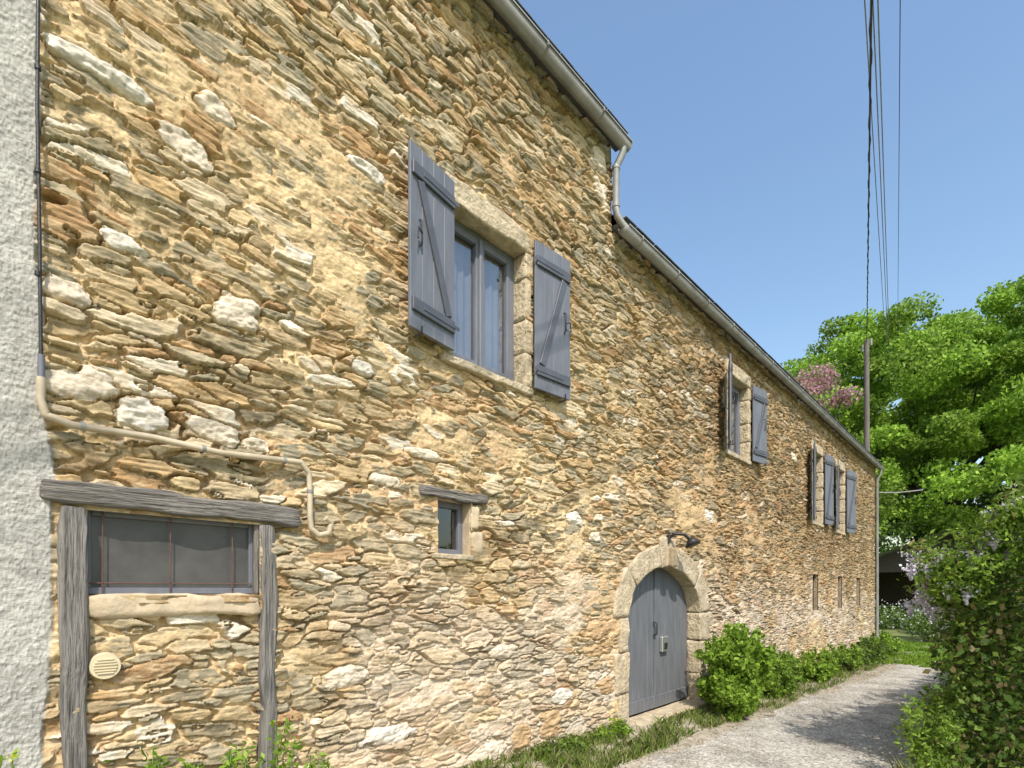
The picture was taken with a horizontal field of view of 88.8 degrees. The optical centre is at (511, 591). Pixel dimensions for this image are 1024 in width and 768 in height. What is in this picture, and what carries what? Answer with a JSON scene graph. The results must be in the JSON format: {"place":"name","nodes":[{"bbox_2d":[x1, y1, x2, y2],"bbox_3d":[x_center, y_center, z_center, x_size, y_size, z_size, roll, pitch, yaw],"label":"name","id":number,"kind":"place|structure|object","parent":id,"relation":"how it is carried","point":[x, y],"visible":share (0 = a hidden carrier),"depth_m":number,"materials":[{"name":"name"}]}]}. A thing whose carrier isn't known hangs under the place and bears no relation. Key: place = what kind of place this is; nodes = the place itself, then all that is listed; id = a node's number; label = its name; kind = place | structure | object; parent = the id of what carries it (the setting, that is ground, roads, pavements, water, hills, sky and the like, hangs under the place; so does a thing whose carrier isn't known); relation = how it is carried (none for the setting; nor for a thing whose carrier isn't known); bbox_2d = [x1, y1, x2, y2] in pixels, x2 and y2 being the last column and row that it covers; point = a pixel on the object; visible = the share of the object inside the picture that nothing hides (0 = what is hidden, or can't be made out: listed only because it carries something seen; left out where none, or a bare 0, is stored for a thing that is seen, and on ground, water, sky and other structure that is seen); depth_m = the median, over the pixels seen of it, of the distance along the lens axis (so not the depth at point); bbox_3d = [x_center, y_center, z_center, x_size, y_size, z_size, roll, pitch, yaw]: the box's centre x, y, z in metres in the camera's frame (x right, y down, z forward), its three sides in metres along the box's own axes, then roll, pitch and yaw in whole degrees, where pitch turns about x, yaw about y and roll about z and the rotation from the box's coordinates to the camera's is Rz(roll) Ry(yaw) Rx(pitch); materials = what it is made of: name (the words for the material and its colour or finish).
{"place":"outdoors","nodes":[
{"label":"outdoors","id":0,"kind":"place"},
{"bbox_2d":[628,699,710,726],"bbox_3d":[2.129,1.780,7.267,0.391,0.233,2.250,0,0,44],"label":"door threshold","id":1,"kind":"object","parent":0,"point":[643,718],"depth_m":7.25,"materials":[{"name":"beige stone"}]},
{"bbox_2d":[483,625,1023,767],"bbox_3d":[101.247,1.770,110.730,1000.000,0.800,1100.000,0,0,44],"label":"ground","id":2,"kind":"structure","parent":0,"point":[904,635],"depth_m":24.41,"materials":[{"name":"green plant"}]},
{"bbox_2d":[87,594,213,594],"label":"back wall","id":3,"kind":"structure","parent":2,"relation":"on","point":[157,594],"depth_m":8.96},
{"bbox_2d":[438,508,453,549],"bbox_3d":[-0.813,-0.545,4.790,0.020,0.870,0.965,0,0,44],"label":"window pane","id":4,"kind":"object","parent":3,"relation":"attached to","point":[446,529],"depth_m":4.96,"materials":[{"name":"glass"}]},
{"bbox_2d":[483,0,627,151],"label":"tall roof","id":5,"kind":"structure","parent":3,"relation":"on","point":[536,60],"depth_m":5.32,"materials":[{"name":"stone"}]},
{"bbox_2d":[487,0,632,152],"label":"tall gutter","id":6,"kind":"object","parent":5,"relation":"attached to","point":[517,19],"visible":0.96,"depth_m":5.21,"materials":[{"name":"metal"}]},
{"bbox_2d":[608,145,610,261],"bbox_3d":[-1.342,-5.947,8.665,6.995,4.234,0.001,0,0,44],"label":"gable step","id":7,"kind":"object","parent":3,"relation":"attached to","point":[610,204],"visible":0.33,"depth_m":6.25,"materials":[{"name":"stone"}]},
{"bbox_2d":[611,215,881,467],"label":"roof","id":8,"kind":"structure","parent":3,"relation":"on","point":[615,227],"depth_m":8.01,"materials":[{"name":"stone"}]},
{"bbox_2d":[612,145,627,228],"bbox_3d":[1.299,-4.731,6.186,0.170,0.938,0.196,0,0,44],"label":"downpipe","id":9,"kind":"object","parent":8,"relation":"attached to","point":[620,220],"visible":0.84,"depth_m":6.14,"materials":[{"name":"metal"}]},
{"bbox_2d":[612,163,619,206],"bbox_3d":[1.228,-4.775,6.176,0.095,0.490,0.098,0,0,44],"label":"downpipe collar","id":10,"kind":"object","parent":9,"relation":"attached to","point":[616,202],"visible":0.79,"depth_m":6.14,"materials":[{"name":"silver metal"}]},
{"bbox_2d":[618,223,883,469],"bbox_3d":[7.076,-4.237,12.144,0.164,0.106,16.670,0,0,44],"label":"gutter","id":11,"kind":"object","parent":8,"relation":"attached to","point":[644,246],"visible":1,"depth_m":8.13,"materials":[{"name":"metal"}]},
{"bbox_2d":[55,507,278,767],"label":"oak posts","id":12,"kind":"object","parent":2,"relation":"on","point":[71,663],"visible":0.77,"depth_m":2.66,"materials":[{"name":"grey wood"}]},
{"bbox_2d":[38,480,301,526],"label":"oak lintel","id":13,"kind":"structure","parent":12,"relation":"on","point":[59,494],"depth_m":2.88,"materials":[{"name":"grey wood"}]},
{"bbox_2d":[87,512,252,594],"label":"window bars","id":14,"kind":"object","parent":12,"relation":"attached to","point":[170,583],"depth_m":3.00,"materials":[{"name":"metal"}]},
{"bbox_2d":[0,0,875,767],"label":"front wall","id":15,"kind":"structure","parent":2,"relation":"on","point":[224,224],"depth_m":3.75,"materials":[{"name":"stone"}]},
{"bbox_2d":[34,63,40,276],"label":"cable clips","id":16,"kind":"object","parent":15,"relation":"attached to","point":[37,169],"visible":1,"depth_m":2.53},
{"bbox_2d":[35,0,42,353],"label":"cable","id":17,"kind":"object","parent":15,"relation":"attached to","point":[38,178],"visible":1,"depth_m":2.53,"materials":[{"name":"black metal"}]},
{"bbox_2d":[37,354,44,376],"bbox_3d":[-2.292,-1.080,2.544,0.027,0.140,0.028,0,0,44],"label":"cable sleeve","id":18,"kind":"object","parent":15,"relation":"attached to","point":[40,364],"visible":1,"depth_m":2.54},
{"bbox_2d":[87,652,120,679],"bbox_3d":[-2.140,0.395,2.748,0.028,0.144,0.144,0,0,44],"label":"round vent","id":19,"kind":"object","parent":15,"relation":"attached to","point":[104,665],"visible":1,"depth_m":2.74,"materials":[{"name":"beige plastic"}]},
{"bbox_2d":[87,592,259,617],"bbox_3d":[-1.942,0.077,3.057,0.161,0.148,0.874,0,0,44],"label":"window sill","id":20,"kind":"structure","parent":15,"relation":"on","point":[174,606],"depth_m":2.96,"materials":[{"name":"stone"}]},
{"bbox_2d":[87,516,259,595],"bbox_3d":[-1.972,-0.203,3.067,0.148,0.534,0.917,0,0,44],"label":"window reveal","id":21,"kind":"object","parent":15,"relation":"in","point":[114,595],"depth_m":2.80,"materials":[{"name":"beige stone"}]},
{"bbox_2d":[87,511,251,593],"bbox_3d":[-1.961,-0.206,3.057,0.040,0.448,0.837,0,0,44],"label":"window frame","id":22,"kind":"object","parent":21,"relation":"in","point":[106,590],"visible":0.63,"depth_m":3.00,"materials":[{"name":"grey wood"}]},
{"bbox_2d":[91,516,247,587],"bbox_3d":[-1.967,-0.210,3.061,0.005,0.380,0.790,0,0,44],"label":"window glass","id":23,"kind":"object","parent":22,"relation":"attached to","point":[136,551],"visible":1,"depth_m":3.02,"materials":[{"name":"glass"}]},
{"bbox_2d":[252,524,258,594],"bbox_3d":[-1.652,-0.200,3.349,0.102,0.462,0.031,0,0,44],"label":"oak subframe","id":24,"kind":"object","parent":21,"relation":"in","point":[255,567],"visible":0.64,"depth_m":3.32,"materials":[{"name":"grey wood"}]},
{"bbox_2d":[36,376,333,537],"bbox_3d":[-1.768,-0.702,3.074,0.061,0.677,1.530,0,0,44],"label":"cable conduit","id":25,"kind":"object","parent":15,"relation":"attached to","point":[41,398],"visible":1,"depth_m":2.95,"materials":[{"name":"beige plastic"}]},
{"bbox_2d":[80,421,313,492],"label":"pipe clips","id":26,"kind":"object","parent":25,"relation":"attached to","point":[83,425],"visible":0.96,"depth_m":3.04,"materials":[{"name":"metal"}]},
{"bbox_2d":[429,553,475,560],"bbox_3d":[-0.530,-0.292,4.520,0.146,0.050,0.485,0,0,44],"label":"window sill","id":27,"kind":"structure","parent":15,"relation":"attached to","point":[453,556],"depth_m":4.45,"materials":[{"name":"stone"}]},
{"bbox_2d":[432,497,472,560],"bbox_3d":[-0.568,-0.545,4.556,0.178,0.550,0.445,0,0,44],"label":"window reveal","id":28,"kind":"object","parent":27,"relation":"on","point":[466,532],"depth_m":4.64,"materials":[{"name":"beige stone"}]},
{"bbox_2d":[438,501,462,554],"bbox_3d":[-0.589,-0.545,4.576,0.060,0.470,0.365,0,0,44],"label":"window frame","id":29,"kind":"object","parent":28,"relation":"in","point":[458,527],"visible":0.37,"depth_m":4.66,"materials":[{"name":"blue wood"}]},
{"bbox_2d":[418,484,487,504],"bbox_3d":[-0.527,-0.828,4.516,0.167,0.110,0.750,0,0,44],"label":"window lintel","id":30,"kind":"structure","parent":15,"relation":"in","point":[446,493],"depth_m":4.43,"materials":[{"name":"grey wood"}]},
{"bbox_2d":[469,505,482,554],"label":"window blocks","id":31,"kind":"structure","parent":15,"relation":"in","point":[475,536],"depth_m":4.64,"materials":[{"name":"beige stone"}]},
{"bbox_2d":[437,172,533,395],"bbox_3d":[-0.271,-2.739,4.855,0.274,1.634,1.244,0,0,44],"label":"window stone surround","id":32,"kind":"object","parent":15,"relation":"attached to","point":[473,202],"visible":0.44,"depth_m":5.01,"materials":[{"name":"beige stone"}]},
{"bbox_2d":[408,139,458,350],"bbox_3d":[-0.622,-2.711,4.196,0.112,1.458,0.544,0,0,35],"label":"shutter","id":33,"kind":"object","parent":32,"relation":"attached to","point":[432,202],"visible":1,"depth_m":4.14,"materials":[{"name":"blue wood"}]},
{"bbox_2d":[452,235,502,372],"bbox_3d":[-0.367,-2.665,4.952,0.034,1.330,0.933,0,0,44],"label":"window curtain","id":34,"kind":"object","parent":32,"relation":"hanging from","point":[493,314],"depth_m":5.06,"materials":[{"name":"white fabric"}]},
{"bbox_2d":[451,219,513,380],"bbox_3d":[-0.313,-2.665,4.900,0.090,1.330,0.933,0,0,44],"label":"window frame","id":35,"kind":"object","parent":32,"relation":"attached to","point":[480,245],"visible":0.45,"depth_m":4.91,"materials":[{"name":"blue wood"}]},
{"bbox_2d":[534,239,571,402],"bbox_3d":[0.407,-2.711,5.300,0.543,1.498,0.112,0,0,-42],"label":"shutter","id":36,"kind":"object","parent":32,"relation":"attached to","point":[552,322],"visible":1,"depth_m":5.28,"materials":[{"name":"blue wood"}]},
{"bbox_2d":[613,537,709,724],"bbox_3d":[2.088,0.491,7.325,0.280,2.467,2.748,0,0,44],"label":"door stone arch","id":37,"kind":"structure","parent":15,"relation":"attached to","point":[686,574],"depth_m":7.18,"materials":[{"name":"beige stone"}]},
{"bbox_2d":[625,568,686,702],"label":"door leaves","id":38,"kind":"object","parent":37,"relation":"in","point":[672,626],"visible":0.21,"depth_m":7.45,"materials":[{"name":"grey wood"}]},
{"bbox_2d":[653,621,657,635],"bbox_3d":[2.004,0.525,7.302,0.063,0.209,0.022,0,0,44],"label":"door handle","id":39,"kind":"object","parent":38,"relation":"attached to","point":[656,628],"visible":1,"depth_m":7.28,"materials":[{"name":"black metal"}]},
{"bbox_2d":[629,569,687,715],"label":"door rails","id":40,"kind":"object","parent":38,"relation":"attached to","point":[647,703],"depth_m":7.35,"materials":[{"name":"grey wood"}]},
{"bbox_2d":[659,636,668,651],"bbox_3d":[2.184,0.760,7.510,0.054,0.220,0.190,0,0,44],"label":"lock box","id":41,"kind":"object","parent":38,"relation":"attached to","point":[663,640],"visible":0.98,"depth_m":7.46,"materials":[{"name":"silver metal"}]},
{"bbox_2d":[629,697,686,716],"bbox_3d":[1.976,0.620,7.412,0.020,2.300,2.240,0,0,44],"label":"door back","id":42,"kind":"structure","parent":37,"relation":"attached to","point":[657,707],"depth_m":7.50,"materials":[{"name":"grey wood"}]},
{"bbox_2d":[668,547,677,566],"bbox_3d":[2.220,-0.465,7.252,0.108,0.272,0.160,0,0,44],"label":"door keystone","id":43,"kind":"object","parent":37,"relation":"attached to","point":[672,557],"depth_m":7.20,"materials":[{"name":"beige stone"}]},
{"bbox_2d":[667,532,689,542],"bbox_3d":[2.309,-0.736,7.198,0.332,0.151,0.070,0,0,6],"label":"wall lamp","id":44,"kind":"object","parent":37,"relation":"attached to","point":[685,535],"visible":1,"depth_m":7.18,"materials":[{"name":"black metal"}]},
{"bbox_2d":[686,537,700,548],"bbox_3d":[2.490,-0.665,7.182,0.199,0.154,0.220,0,0,44],"label":"wall lamp shade","id":45,"kind":"object","parent":44,"relation":"attached to","point":[692,542],"depth_m":7.15,"materials":[{"name":"black metal"}]},
{"bbox_2d":[721,358,751,464],"bbox_3d":[3.871,-3.095,9.183,0.275,1.632,1.264,0,0,44],"label":"window stone surround","id":46,"kind":"object","parent":15,"relation":"attached to","point":[745,412],"visible":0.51,"depth_m":9.44,"materials":[{"name":"beige stone"}]},
{"bbox_2d":[727,354,734,448],"bbox_3d":[3.531,-3.026,8.452,0.112,1.408,0.528,0,0,20],"label":"shutter","id":47,"kind":"object","parent":46,"relation":"attached to","point":[730,390],"visible":1,"depth_m":8.26,"materials":[{"name":"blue wood"}]},
{"bbox_2d":[727,385,739,455],"bbox_3d":[3.828,-3.020,9.224,0.090,1.320,0.960,0,0,44],"label":"window frame","id":48,"kind":"object","parent":46,"relation":"attached to","point":[736,390],"visible":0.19,"depth_m":9.49,"materials":[{"name":"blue wood"}]},
{"bbox_2d":[732,392,735,452],"bbox_3d":[3.817,-3.020,9.235,0.001,1.210,0.850,0,0,44],"label":"window glass","id":49,"kind":"object","parent":48,"relation":"attached to","point":[734,425],"visible":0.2,"depth_m":9.45,"materials":[{"name":"grey glass"}]},
{"bbox_2d":[752,385,768,466],"bbox_3d":[4.560,-3.026,9.615,0.528,1.408,0.112,0,0,-38],"label":"shutter","id":50,"kind":"object","parent":46,"relation":"attached to","point":[759,425],"visible":1,"depth_m":9.58,"materials":[{"name":"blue wood"}]},
{"bbox_2d":[813,574,817,610],"bbox_3d":[7.244,0.030,12.793,0.288,0.960,0.580,0,0,44],"label":"slit reveal","id":51,"kind":"object","parent":15,"relation":"attached to","point":[815,591],"visible":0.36,"depth_m":12.89,"materials":[{"name":"stone"}]},
{"bbox_2d":[812,575,813,609],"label":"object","id":52,"kind":"object","parent":51,"relation":"attached to","point":[813,593],"visible":0.07,"depth_m":12.91,"materials":[{"name":"beige stone"}]},
{"bbox_2d":[809,441,823,527],"bbox_3d":[7.395,-2.600,12.861,0.270,2.012,1.203,0,0,44],"label":"window stone surround","id":53,"kind":"object","parent":15,"relation":"attached to","point":[819,520],"visible":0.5,"depth_m":13.13,"materials":[{"name":"beige stone"}]},
{"bbox_2d":[813,440,817,519],"bbox_3d":[7.061,-2.551,12.182,0.112,1.798,0.528,0,0,28],"label":"shutter","id":54,"kind":"object","parent":53,"relation":"attached to","point":[814,480],"visible":1,"depth_m":11.96,"materials":[{"name":"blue wood"}]},
{"bbox_2d":[825,454,834,526],"bbox_3d":[8.060,-2.551,13.270,0.528,1.798,0.112,0,0,-38],"label":"shutter","id":55,"kind":"object","parent":53,"relation":"attached to","point":[829,489],"visible":1,"depth_m":13.25,"materials":[{"name":"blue wood"}]},
{"bbox_2d":[833,458,845,535],"bbox_3d":[9.032,-2.589,14.572,0.274,2.038,1.214,0,0,44],"label":"window stone surround","id":56,"kind":"object","parent":15,"relation":"attached to","point":[841,530],"visible":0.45,"depth_m":14.85,"materials":[{"name":"beige stone"}]},
{"bbox_2d":[837,459,840,528],"bbox_3d":[8.685,-2.541,13.900,0.112,1.818,0.528,0,0,32],"label":"shutter","id":57,"kind":"object","parent":56,"relation":"attached to","point":[838,495],"visible":1,"depth_m":13.79,"materials":[{"name":"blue wood"}]},
{"bbox_2d":[847,470,857,534],"bbox_3d":[9.748,-2.541,15.003,0.578,1.818,0.112,0,0,-34],"label":"shutter","id":58,"kind":"object","parent":56,"relation":"attached to","point":[851,502],"visible":1,"depth_m":14.99,"materials":[{"name":"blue wood"}]},
{"bbox_2d":[838,576,841,607],"bbox_3d":[8.973,0.030,14.598,0.288,0.960,0.580,0,0,44],"label":"slit reveal","id":59,"kind":"object","parent":15,"relation":"attached to","point":[839,591],"visible":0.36,"depth_m":14.70,"materials":[{"name":"stone"}]},
{"bbox_2d":[856,578,859,605],"bbox_3d":[10.616,0.030,16.314,0.288,0.960,0.630,0,0,44],"label":"slit reveal","id":60,"kind":"object","parent":15,"relation":"attached to","point":[858,591],"visible":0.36,"depth_m":16.43,"materials":[{"name":"stone"}]},
{"bbox_2d":[876,470,881,636],"bbox_3d":[12.750,-1.070,18.154,0.088,6.280,0.196,0,0,-35],"label":"end downpipe","id":61,"kind":"object","parent":15,"relation":"attached to","point":[877,551],"visible":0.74,"depth_m":18.16,"materials":[{"name":"metal"}]},
{"bbox_2d":[879,489,922,492],"bbox_3d":[13.567,-3.480,18.265,1.560,0.138,0.111,0,0,-1],"label":"corner bracket","id":62,"kind":"object","parent":61,"relation":"attached to","point":[901,492],"visible":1,"depth_m":18.25,"materials":[{"name":"metal"}]},
{"bbox_2d":[447,651,905,767],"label":"gravel verge","id":63,"kind":"structure","parent":2,"relation":"on","point":[701,738],"depth_m":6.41,"materials":[{"name":"green plant"}]},
{"bbox_2d":[0,748,20,767],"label":"yellow weed","id":64,"kind":"object","parent":63,"relation":"on","point":[14,753],"visible":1,"depth_m":2.20,"materials":[{"name":"green plant"}]},
{"bbox_2d":[102,747,174,767],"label":"tall weed","id":65,"kind":"object","parent":63,"relation":"on","point":[147,760],"visible":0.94,"depth_m":2.65,"materials":[{"name":"green plant"}]},
{"bbox_2d":[151,751,204,767],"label":"tall weed","id":66,"kind":"object","parent":63,"relation":"on","point":[190,765],"visible":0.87,"depth_m":2.72,"materials":[{"name":"green plant"}]},
{"bbox_2d":[218,741,265,767],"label":"tall weed","id":67,"kind":"object","parent":63,"relation":"on","point":[228,763],"visible":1,"depth_m":2.98,"materials":[{"name":"green plant"}]},
{"bbox_2d":[237,715,304,767],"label":"red valerian","id":68,"kind":"object","parent":63,"relation":"on","point":[294,745],"visible":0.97,"depth_m":3.21,"materials":[{"name":"green plant"}]},
{"bbox_2d":[303,748,333,767],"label":"tall weed","id":69,"kind":"object","parent":63,"relation":"on","point":[323,763],"visible":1,"depth_m":3.29,"materials":[{"name":"green plant"}]},
{"bbox_2d":[534,731,590,761],"bbox_3d":[0.524,1.516,5.163,0.917,0.246,0.346,0,0,-37],"label":"wall weed","id":70,"kind":"object","parent":63,"relation":"on","point":[569,741],"depth_m":5.11,"materials":[{"name":"green plant"}]},
{"bbox_2d":[593,715,635,741],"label":"wall weed","id":71,"kind":"object","parent":63,"relation":"on","point":[620,726],"depth_m":5.81,"materials":[{"name":"green plant"}]},
{"bbox_2d":[693,620,780,715],"bbox_3d":[3.226,1.097,7.502,1.203,1.346,1.623,0,0,23],"label":"leafy shrub","id":72,"kind":"object","parent":63,"relation":"on","point":[738,654],"visible":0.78,"depth_m":7.20,"materials":[{"name":"green plant"}]},
{"bbox_2d":[709,676,765,721],"bbox_3d":[3.009,1.449,6.938,0.696,0.597,0.785,0,0,44],"label":"leafy shrub","id":73,"kind":"object","parent":63,"relation":"on","point":[738,701],"visible":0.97,"depth_m":6.81,"materials":[{"name":"green plant"}]},
{"bbox_2d":[765,645,804,697],"bbox_3d":[4.577,1.372,9.025,0.810,0.919,1.931,0,0,44],"label":"wall weed","id":74,"kind":"object","parent":63,"relation":"on","point":[788,666],"depth_m":8.73,"materials":[{"name":"green plant"}]},
{"bbox_2d":[796,647,838,683],"bbox_3d":[6.395,1.542,10.880,0.726,0.745,1.687,0,0,44],"label":"wall weed","id":75,"kind":"object","parent":63,"relation":"on","point":[823,668],"depth_m":10.63,"materials":[{"name":"green plant"}]},
{"bbox_2d":[821,641,864,673],"bbox_3d":[7.875,1.598,12.526,0.819,0.764,2.503,0,0,44],"label":"wall weed","id":76,"kind":"object","parent":63,"relation":"on","point":[852,656],"depth_m":12.44,"materials":[{"name":"green plant"}]},
{"bbox_2d":[849,632,891,666],"bbox_3d":[10.044,1.627,14.693,0.877,0.906,3.074,0,0,44],"label":"wall weed","id":77,"kind":"object","parent":63,"relation":"on","point":[875,653],"depth_m":14.42,"materials":[{"name":"green plant"}]},
{"bbox_2d":[873,630,906,657],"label":"wall weed","id":78,"kind":"object","parent":63,"relation":"on","point":[895,645],"depth_m":16.39,"materials":[{"name":"green plant"}]},
{"bbox_2d":[538,659,952,767],"bbox_3d":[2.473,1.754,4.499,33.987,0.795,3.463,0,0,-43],"label":"lane","id":79,"kind":"structure","parent":2,"relation":"on","point":[803,749],"depth_m":6.18,"materials":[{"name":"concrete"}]},
{"bbox_2d":[789,362,864,421],"bbox_3d":[13.279,-4.050,24.654,4.201,12.639,4.671,0,0,-23],"label":"redbud tree","id":80,"kind":"object","parent":2,"relation":"on","point":[821,384],"visible":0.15,"depth_m":23.45,"materials":[{"name":"pink plant"}]},
{"bbox_2d":[862,338,872,451],"bbox_3d":[16.300,-4.630,23.990,0.323,13.800,0.327,0,0,-2],"label":"utility pole","id":81,"kind":"object","parent":2,"relation":"on","point":[865,348],"visible":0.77,"depth_m":23.91,"materials":[{"name":"grey wood"}]},
{"bbox_2d":[864,0,900,360],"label":"overhead cables","id":82,"kind":"object","parent":81,"relation":"attached to","point":[870,58],"visible":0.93,"depth_m":9.28,"materials":[{"name":"black metal"}]},
{"bbox_2d":[848,429,909,534],"bbox_3d":[17.028,-2.981,26.857,4.892,10.503,5.212,0,0,13],"label":"green tree","id":83,"kind":"object","parent":2,"relation":"on","point":[885,507],"visible":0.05,"depth_m":25.30,"materials":[{"name":"green plant"}]},
{"bbox_2d":[875,541,892,554],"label":"distant tree line","id":84,"kind":"object","parent":2,"relation":"on","point":[883,547],"depth_m":56.03,"materials":[{"name":"green plant"}]},
{"bbox_2d":[875,490,916,550],"bbox_3d":[19.967,-2.740,33.670,9.950,10.020,10.489,0,0,-18],"label":"dark shrub tree","id":85,"kind":"object","parent":2,"relation":"on","point":[892,523],"depth_m":30.08,"materials":[{"name":"green plant"}]},
{"bbox_2d":[780,274,1023,553],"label":"lime tree","id":86,"kind":"object","parent":2,"relation":"on","point":[954,387],"visible":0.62,"depth_m":30.13,"materials":[{"name":"green plant"}]},
{"bbox_2d":[875,599,949,642],"bbox_3d":[18.308,1.381,22.270,9.389,2.164,4.504,0,0,44],"label":"flowering hedge","id":87,"kind":"object","parent":2,"relation":"on","point":[921,624],"visible":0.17,"depth_m":22.30,"materials":[{"name":"green plant"}]},
{"bbox_2d":[879,641,955,667],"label":"lawn grass","id":88,"kind":"structure","parent":2,"relation":"on","point":[917,658],"depth_m":16.32,"materials":[{"name":"green plant"}]},
{"bbox_2d":[875,531,968,631],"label":"open shed","id":89,"kind":"structure","parent":2,"relation":"on","point":[892,591],"depth_m":32.61,"materials":[{"name":"metal"}]},
{"bbox_2d":[881,680,990,767],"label":"hedge foot grass","id":90,"kind":"structure","parent":2,"relation":"on","point":[962,765],"depth_m":4.63,"materials":[{"name":"green plant"}]},
{"bbox_2d":[890,489,1023,767],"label":"ivy hedge","id":91,"kind":"object","parent":2,"relation":"on","point":[984,683],"visible":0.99,"depth_m":4.61,"materials":[{"name":"green plant"}]},
{"bbox_2d":[897,474,1023,740],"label":"wisteria","id":92,"kind":"object","parent":2,"relation":"on","point":[927,545],"visible":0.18,"depth_m":4.65,"materials":[{"name":"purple plant"}]},
{"bbox_2d":[901,484,1022,542],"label":"dark shrub tree","id":93,"kind":"object","parent":2,"relation":"on","point":[987,495],"visible":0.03,"depth_m":31.65,"materials":[{"name":"green plant"}]},
{"bbox_2d":[518,0,1023,552],"label":"sky","id":94,"kind":"structure","parent":0,"point":[746,121],"materials":[{"name":"blue"}]}
]}

